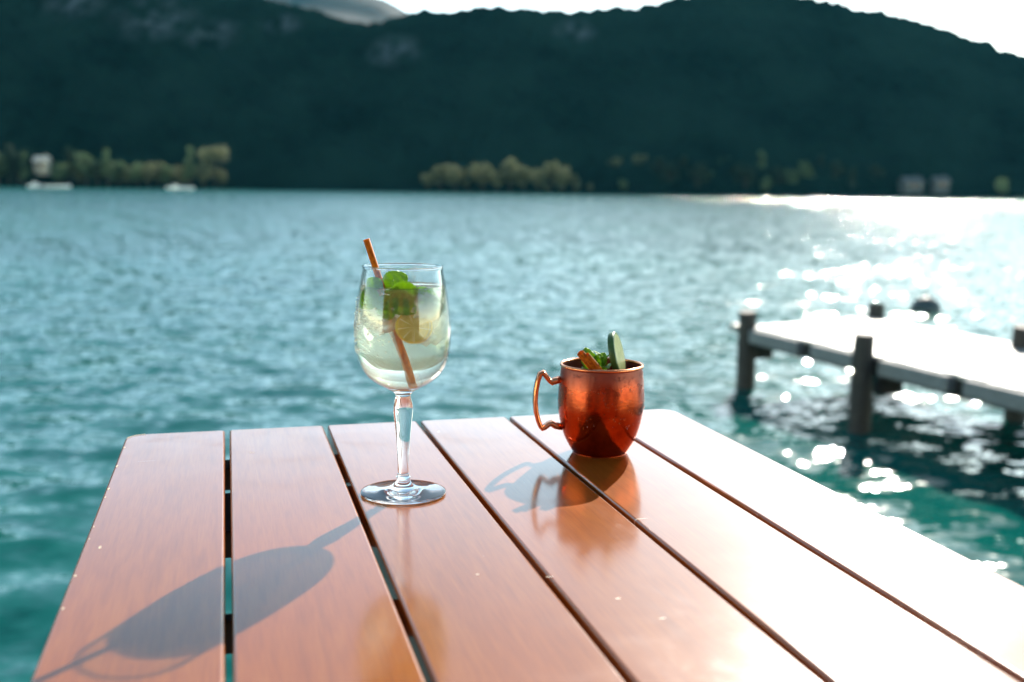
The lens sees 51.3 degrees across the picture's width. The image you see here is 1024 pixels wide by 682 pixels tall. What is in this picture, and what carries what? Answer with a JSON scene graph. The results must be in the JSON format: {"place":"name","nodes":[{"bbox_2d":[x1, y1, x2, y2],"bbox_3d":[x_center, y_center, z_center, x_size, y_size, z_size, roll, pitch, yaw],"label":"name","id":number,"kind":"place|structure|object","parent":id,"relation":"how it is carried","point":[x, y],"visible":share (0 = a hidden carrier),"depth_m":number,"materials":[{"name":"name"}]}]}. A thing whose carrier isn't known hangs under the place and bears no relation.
{"place":"outdoors","nodes":[
{"label":"outdoors","id":0,"kind":"place"},
{"bbox_2d":[275,0,408,24],"bbox_3d":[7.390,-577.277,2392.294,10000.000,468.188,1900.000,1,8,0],"label":"mountain","id":1,"kind":"structure","parent":0,"point":[368,12],"depth_m":2410.21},
{"bbox_2d":[0,187,1023,681],"bbox_3d":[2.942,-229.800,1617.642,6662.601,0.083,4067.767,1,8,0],"label":"water","id":2,"kind":"structure","parent":0,"point":[124,313],"depth_m":16.39,"materials":[{"name":"teal liquid"}]},
{"bbox_2d":[26,183,42,186],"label":"motor boat","id":3,"kind":"object","parent":2,"relation":"on","point":[34,185],"visible":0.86,"depth_m":411.11,"materials":[{"name":"white plastic"}]},
{"bbox_2d":[43,184,70,187],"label":"motor boat","id":4,"kind":"object","parent":2,"relation":"on","point":[59,186],"visible":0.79,"depth_m":411.91,"materials":[{"name":"white plastic"}]},
{"bbox_2d":[165,184,183,188],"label":"motor boat","id":5,"kind":"object","parent":2,"relation":"on","point":[175,186],"visible":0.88,"depth_m":413.21,"materials":[{"name":"white plastic"}]},
{"bbox_2d":[729,302,1023,434],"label":"pier","id":6,"kind":"structure","parent":2,"relation":"in","point":[894,356],"depth_m":9.24,"materials":[{"name":"grey wood"}]},
{"bbox_2d":[909,292,941,312],"bbox_3d":[7.058,-0.585,18.188,0.517,0.515,0.517,1,8,0],"label":"mooring buoy","id":7,"kind":"object","parent":2,"relation":"on","point":[926,304],"visible":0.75,"depth_m":18.01,"materials":[{"name":"rubber"}]},
{"bbox_2d":[0,0,1023,199],"bbox_3d":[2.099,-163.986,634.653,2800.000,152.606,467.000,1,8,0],"label":"hills","id":8,"kind":"structure","parent":0,"point":[273,95],"depth_m":488.71,"materials":[{"name":"green plant"}]},
{"bbox_2d":[0,155,8,175],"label":"tree","id":9,"kind":"object","parent":8,"relation":"on","point":[2,168],"visible":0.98,"depth_m":425.33,"materials":[{"name":"green plant"}]},
{"bbox_2d":[1,143,14,183],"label":"pine tree","id":10,"kind":"object","parent":8,"relation":"on","point":[8,148],"visible":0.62,"depth_m":430.32,"materials":[{"name":"green plant"}]},
{"bbox_2d":[3,148,36,184],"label":"tree","id":11,"kind":"object","parent":8,"relation":"on","point":[13,160],"visible":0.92,"depth_m":427.32,"materials":[{"name":"green plant"}]},
{"bbox_2d":[18,153,30,184],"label":"pine tree","id":12,"kind":"object","parent":8,"relation":"on","point":[24,174],"visible":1,"depth_m":427.13,"materials":[{"name":"green plant"}]},
{"bbox_2d":[32,154,52,174],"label":"house","id":13,"kind":"structure","parent":8,"relation":"on","point":[42,164],"depth_m":439.37,"materials":[{"name":"white stone"}]},
{"bbox_2d":[48,162,69,184],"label":"tree","id":14,"kind":"object","parent":8,"relation":"on","point":[59,174],"visible":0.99,"depth_m":425.01,"materials":[{"name":"green plant"}]},
{"bbox_2d":[62,146,73,184],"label":"pine tree","id":15,"kind":"object","parent":8,"relation":"on","point":[66,152],"visible":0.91,"depth_m":431.50,"materials":[{"name":"green plant"}]},
{"bbox_2d":[69,162,87,184],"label":"tree","id":16,"kind":"object","parent":8,"relation":"on","point":[78,174],"visible":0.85,"depth_m":430.47,"materials":[{"name":"green plant"}]},
{"bbox_2d":[72,151,100,185],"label":"tree","id":17,"kind":"object","parent":8,"relation":"on","point":[79,157],"visible":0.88,"depth_m":426.31,"materials":[{"name":"green plant"}]},
{"bbox_2d":[82,156,105,185],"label":"tree","id":18,"kind":"object","parent":8,"relation":"on","point":[96,165],"visible":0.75,"depth_m":426.09,"materials":[{"name":"green plant"}]},
{"bbox_2d":[100,148,115,185],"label":"pine tree","id":19,"kind":"object","parent":8,"relation":"on","point":[107,169],"visible":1,"depth_m":423.88,"materials":[{"name":"green plant"}]},
{"bbox_2d":[110,160,128,185],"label":"tree","id":20,"kind":"object","parent":8,"relation":"on","point":[117,172],"visible":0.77,"depth_m":431.07,"materials":[{"name":"green plant"}]},
{"bbox_2d":[119,165,134,185],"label":"tree","id":21,"kind":"object","parent":8,"relation":"on","point":[125,175],"visible":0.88,"depth_m":429.31,"materials":[{"name":"green plant"}]},
{"bbox_2d":[126,162,142,185],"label":"tree","id":22,"kind":"object","parent":8,"relation":"on","point":[135,175],"visible":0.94,"depth_m":426.49,"materials":[{"name":"green plant"}]},
{"bbox_2d":[138,163,157,186],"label":"tree","id":23,"kind":"object","parent":8,"relation":"on","point":[144,171],"visible":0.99,"depth_m":425.54,"materials":[{"name":"green plant"}]},
{"bbox_2d":[146,161,166,185],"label":"tree","id":24,"kind":"object","parent":8,"relation":"on","point":[157,171],"visible":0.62,"depth_m":432.38,"materials":[{"name":"green plant"}]},
{"bbox_2d":[159,164,174,185],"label":"tree","id":25,"kind":"object","parent":8,"relation":"on","point":[165,171],"visible":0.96,"depth_m":429.83,"materials":[{"name":"green plant"}]},
{"bbox_2d":[171,165,186,186],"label":"tree","id":26,"kind":"object","parent":8,"relation":"on","point":[178,177],"visible":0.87,"depth_m":427.76,"materials":[{"name":"green plant"}]},
{"bbox_2d":[181,146,196,186],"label":"pine tree","id":27,"kind":"object","parent":8,"relation":"on","point":[189,165],"visible":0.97,"depth_m":425.54,"materials":[{"name":"green plant"}]},
{"bbox_2d":[193,164,213,187],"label":"tree","id":28,"kind":"object","parent":8,"relation":"on","point":[202,177],"visible":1,"depth_m":424.08,"materials":[{"name":"green plant"}]},
{"bbox_2d":[198,144,228,186],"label":"tree","id":29,"kind":"object","parent":8,"relation":"on","point":[215,151],"visible":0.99,"depth_m":429.34,"materials":[{"name":"green plant"}]},
{"bbox_2d":[214,168,227,186],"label":"tree","id":30,"kind":"object","parent":8,"relation":"on","point":[218,175],"visible":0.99,"depth_m":431.08,"materials":[{"name":"green plant"}]},
{"bbox_2d":[420,173,434,189],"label":"tree","id":31,"kind":"object","parent":8,"relation":"on","point":[428,181],"visible":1,"depth_m":425.09,"materials":[{"name":"green plant"}]},
{"bbox_2d":[431,164,448,189],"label":"tree","id":32,"kind":"object","parent":8,"relation":"on","point":[442,174],"visible":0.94,"depth_m":428.91,"materials":[{"name":"green plant"}]},
{"bbox_2d":[445,164,462,190],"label":"tree","id":33,"kind":"object","parent":8,"relation":"on","point":[454,178],"visible":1,"depth_m":425.92,"materials":[{"name":"green plant"}]},
{"bbox_2d":[460,167,474,189],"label":"tree","id":34,"kind":"object","parent":8,"relation":"on","point":[468,175],"visible":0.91,"depth_m":430.90,"materials":[{"name":"green plant"}]},
{"bbox_2d":[471,162,492,190],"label":"tree","id":35,"kind":"object","parent":8,"relation":"on","point":[482,175],"visible":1,"depth_m":428.22,"materials":[{"name":"green plant"}]},
{"bbox_2d":[489,170,503,190],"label":"tree","id":36,"kind":"object","parent":8,"relation":"on","point":[498,177],"visible":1,"depth_m":425.23,"materials":[{"name":"green plant"}]},
{"bbox_2d":[500,157,523,190],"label":"tree","id":37,"kind":"object","parent":8,"relation":"on","point":[510,174],"visible":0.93,"depth_m":429.26,"materials":[{"name":"green plant"}]},
{"bbox_2d":[515,166,532,190],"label":"tree","id":38,"kind":"object","parent":8,"relation":"on","point":[524,175],"visible":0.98,"depth_m":426.55,"materials":[{"name":"green plant"}]},
{"bbox_2d":[529,168,548,191],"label":"tree","id":39,"kind":"object","parent":8,"relation":"on","point":[537,179],"visible":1,"depth_m":424.11,"materials":[{"name":"green plant"}]},
{"bbox_2d":[542,182,549,188],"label":"tree","id":40,"kind":"object","parent":8,"relation":"on","point":[546,186],"visible":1,"depth_m":421.83,"materials":[{"name":"green plant"}]},
{"bbox_2d":[539,160,560,190],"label":"tree","id":41,"kind":"object","parent":8,"relation":"on","point":[550,166],"visible":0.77,"depth_m":428.03,"materials":[{"name":"green plant"}]},
{"bbox_2d":[551,165,570,191],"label":"tree","id":42,"kind":"object","parent":8,"relation":"on","point":[564,178],"visible":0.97,"depth_m":425.07,"materials":[{"name":"green plant"}]},
{"bbox_2d":[568,173,580,190],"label":"tree","id":43,"kind":"object","parent":8,"relation":"on","point":[573,180],"visible":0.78,"depth_m":431.24,"materials":[{"name":"green plant"}]},
{"bbox_2d":[574,183,579,189],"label":"tree","id":44,"kind":"object","parent":8,"relation":"on","point":[576,187],"visible":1,"depth_m":421.64,"materials":[{"name":"green plant"}]},
{"bbox_2d":[607,157,621,166],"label":"tree","id":45,"kind":"object","parent":8,"relation":"on","point":[617,161],"visible":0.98,"depth_m":454.16,"materials":[{"name":"green plant"}]},
{"bbox_2d":[618,179,627,189],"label":"tree","id":46,"kind":"object","parent":8,"relation":"on","point":[624,184],"visible":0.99,"depth_m":441.47,"materials":[{"name":"green plant"}]},
{"bbox_2d":[632,154,647,165],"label":"tree","id":47,"kind":"object","parent":8,"relation":"on","point":[635,158],"visible":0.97,"depth_m":455.32,"materials":[{"name":"green plant"}]},
{"bbox_2d":[658,161,679,183],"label":"tree","id":48,"kind":"object","parent":8,"relation":"on","point":[667,169],"visible":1,"depth_m":444.82,"materials":[{"name":"green plant"}]},
{"bbox_2d":[687,162,710,187],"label":"tree","id":49,"kind":"object","parent":8,"relation":"on","point":[699,170],"visible":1,"depth_m":442.51,"materials":[{"name":"green plant"}]},
{"bbox_2d":[733,162,758,187],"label":"tree","id":50,"kind":"object","parent":8,"relation":"on","point":[747,171],"visible":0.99,"depth_m":443.38,"materials":[{"name":"green plant"}]},
{"bbox_2d":[757,150,765,168],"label":"pine tree","id":51,"kind":"object","parent":8,"relation":"on","point":[762,163],"visible":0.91,"depth_m":450.40,"materials":[{"name":"green plant"}]},
{"bbox_2d":[759,176,772,191],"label":"tree","id":52,"kind":"object","parent":8,"relation":"on","point":[766,185],"visible":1,"depth_m":442.33,"materials":[{"name":"green plant"}]},
{"bbox_2d":[770,166,787,184],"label":"tree","id":53,"kind":"object","parent":8,"relation":"on","point":[778,172],"visible":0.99,"depth_m":445.41,"materials":[{"name":"green plant"}]},
{"bbox_2d":[783,168,799,184],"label":"tree","id":54,"kind":"object","parent":8,"relation":"on","point":[794,179],"visible":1,"depth_m":445.82,"materials":[{"name":"green plant"}]},
{"bbox_2d":[797,160,816,177],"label":"tree","id":55,"kind":"object","parent":8,"relation":"on","point":[805,170],"visible":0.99,"depth_m":448.31,"materials":[{"name":"green plant"}]},
{"bbox_2d":[829,160,846,179],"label":"tree","id":56,"kind":"object","parent":8,"relation":"on","point":[835,166],"visible":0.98,"depth_m":447.39,"materials":[{"name":"green plant"}]},
{"bbox_2d":[847,166,856,188],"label":"pine tree","id":57,"kind":"object","parent":8,"relation":"on","point":[852,173],"visible":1,"depth_m":443.92,"materials":[{"name":"green plant"}]},
{"bbox_2d":[897,175,925,193],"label":"house","id":58,"kind":"structure","parent":8,"relation":"on","point":[910,185],"depth_m":440.50,"materials":[{"name":"stone"}]},
{"bbox_2d":[929,174,951,194],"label":"house","id":59,"kind":"structure","parent":8,"relation":"on","point":[939,185],"depth_m":438.95,"materials":[{"name":"stone"}]},
{"bbox_2d":[994,177,1008,196],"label":"tree","id":60,"kind":"object","parent":8,"relation":"on","point":[1000,187],"visible":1,"depth_m":430.29,"materials":[{"name":"green plant"}]},
{"bbox_2d":[30,409,1023,681],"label":"table","id":61,"kind":"object","parent":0,"point":[672,547],"visible":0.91,"depth_m":0.70,"materials":[{"name":"brown wood"}]},
{"bbox_2d":[354,263,450,504],"bbox_3d":[-0.089,0.033,0.865,0.078,0.188,0.078,1,8,0],"label":"wine glass","id":62,"kind":"object","parent":61,"relation":"on","point":[403,489],"visible":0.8,"depth_m":0.86,"materials":[{"name":"clear glass"}]},
{"bbox_2d":[363,238,384,285],"bbox_3d":[-0.098,-0.023,0.856,0.006,0.122,0.005,-18,11,-6],"label":"straw","id":63,"kind":"object","parent":62,"relation":"in","point":[371,255],"visible":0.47,"depth_m":0.84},
{"bbox_2d":[357,281,448,388],"bbox_3d":[-0.088,-0.004,0.860,0.075,0.082,0.075,1,8,0],"label":"drink","id":64,"kind":"object","parent":62,"relation":"in","point":[417,323],"visible":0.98,"depth_m":0.83,"materials":[{"name":"clear liquid"}]},
{"bbox_2d":[366,270,425,287],"bbox_3d":[-0.091,-0.036,0.846,0.055,0.039,0.031,-2,9,-21],"label":"mint sprig","id":65,"kind":"object","parent":64,"relation":"in","point":[396,279],"visible":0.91,"depth_m":0.85,"materials":[{"name":"green plant"}]},
{"bbox_2d":[532,357,644,457],"bbox_3d":[0.080,0.065,1.014,0.097,0.086,0.083,-7,11,-43],"label":"copper mug","id":66,"kind":"object","parent":61,"relation":"on","point":[600,413],"visible":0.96,"depth_m":0.99,"materials":[{"name":"orange metal"}]},
{"bbox_2d":[577,350,592,369],"bbox_3d":[0.083,0.035,0.998,0.007,0.070,0.007,-50,29,-16],"label":"cinnamon stick","id":67,"kind":"object","parent":66,"relation":"in","point":[581,354],"visible":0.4,"depth_m":0.98,"materials":[{"name":"brown food"}]},
{"bbox_2d":[584,353,602,369],"bbox_3d":[0.088,0.036,0.997,0.007,0.068,0.007,-50,28,-15],"label":"cinnamon stick","id":68,"kind":"object","parent":66,"relation":"in","point":[591,362],"visible":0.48,"depth_m":0.98,"materials":[{"name":"brown food"}]},
{"bbox_2d":[581,347,610,369],"bbox_3d":[0.084,0.027,1.006,0.038,0.039,0.033,1,8,0],"label":"mint sprig","id":69,"kind":"object","parent":66,"relation":"in","point":[600,359],"visible":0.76,"depth_m":1.01,"materials":[{"name":"green plant"}]},
{"bbox_2d":[607,332,625,369],"bbox_3d":[0.100,0.014,1.016,0.006,0.046,0.046,-12,-4,16],"label":"cucumber slice","id":70,"kind":"object","parent":66,"relation":"in","point":[616,354],"visible":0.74,"depth_m":1.00,"materials":[{"name":"green food"}]},
{"bbox_2d":[387,0,1023,53],"label":"sky","id":71,"kind":"structure","parent":0,"point":[1001,22],"materials":[{"name":"white"}]}
]}

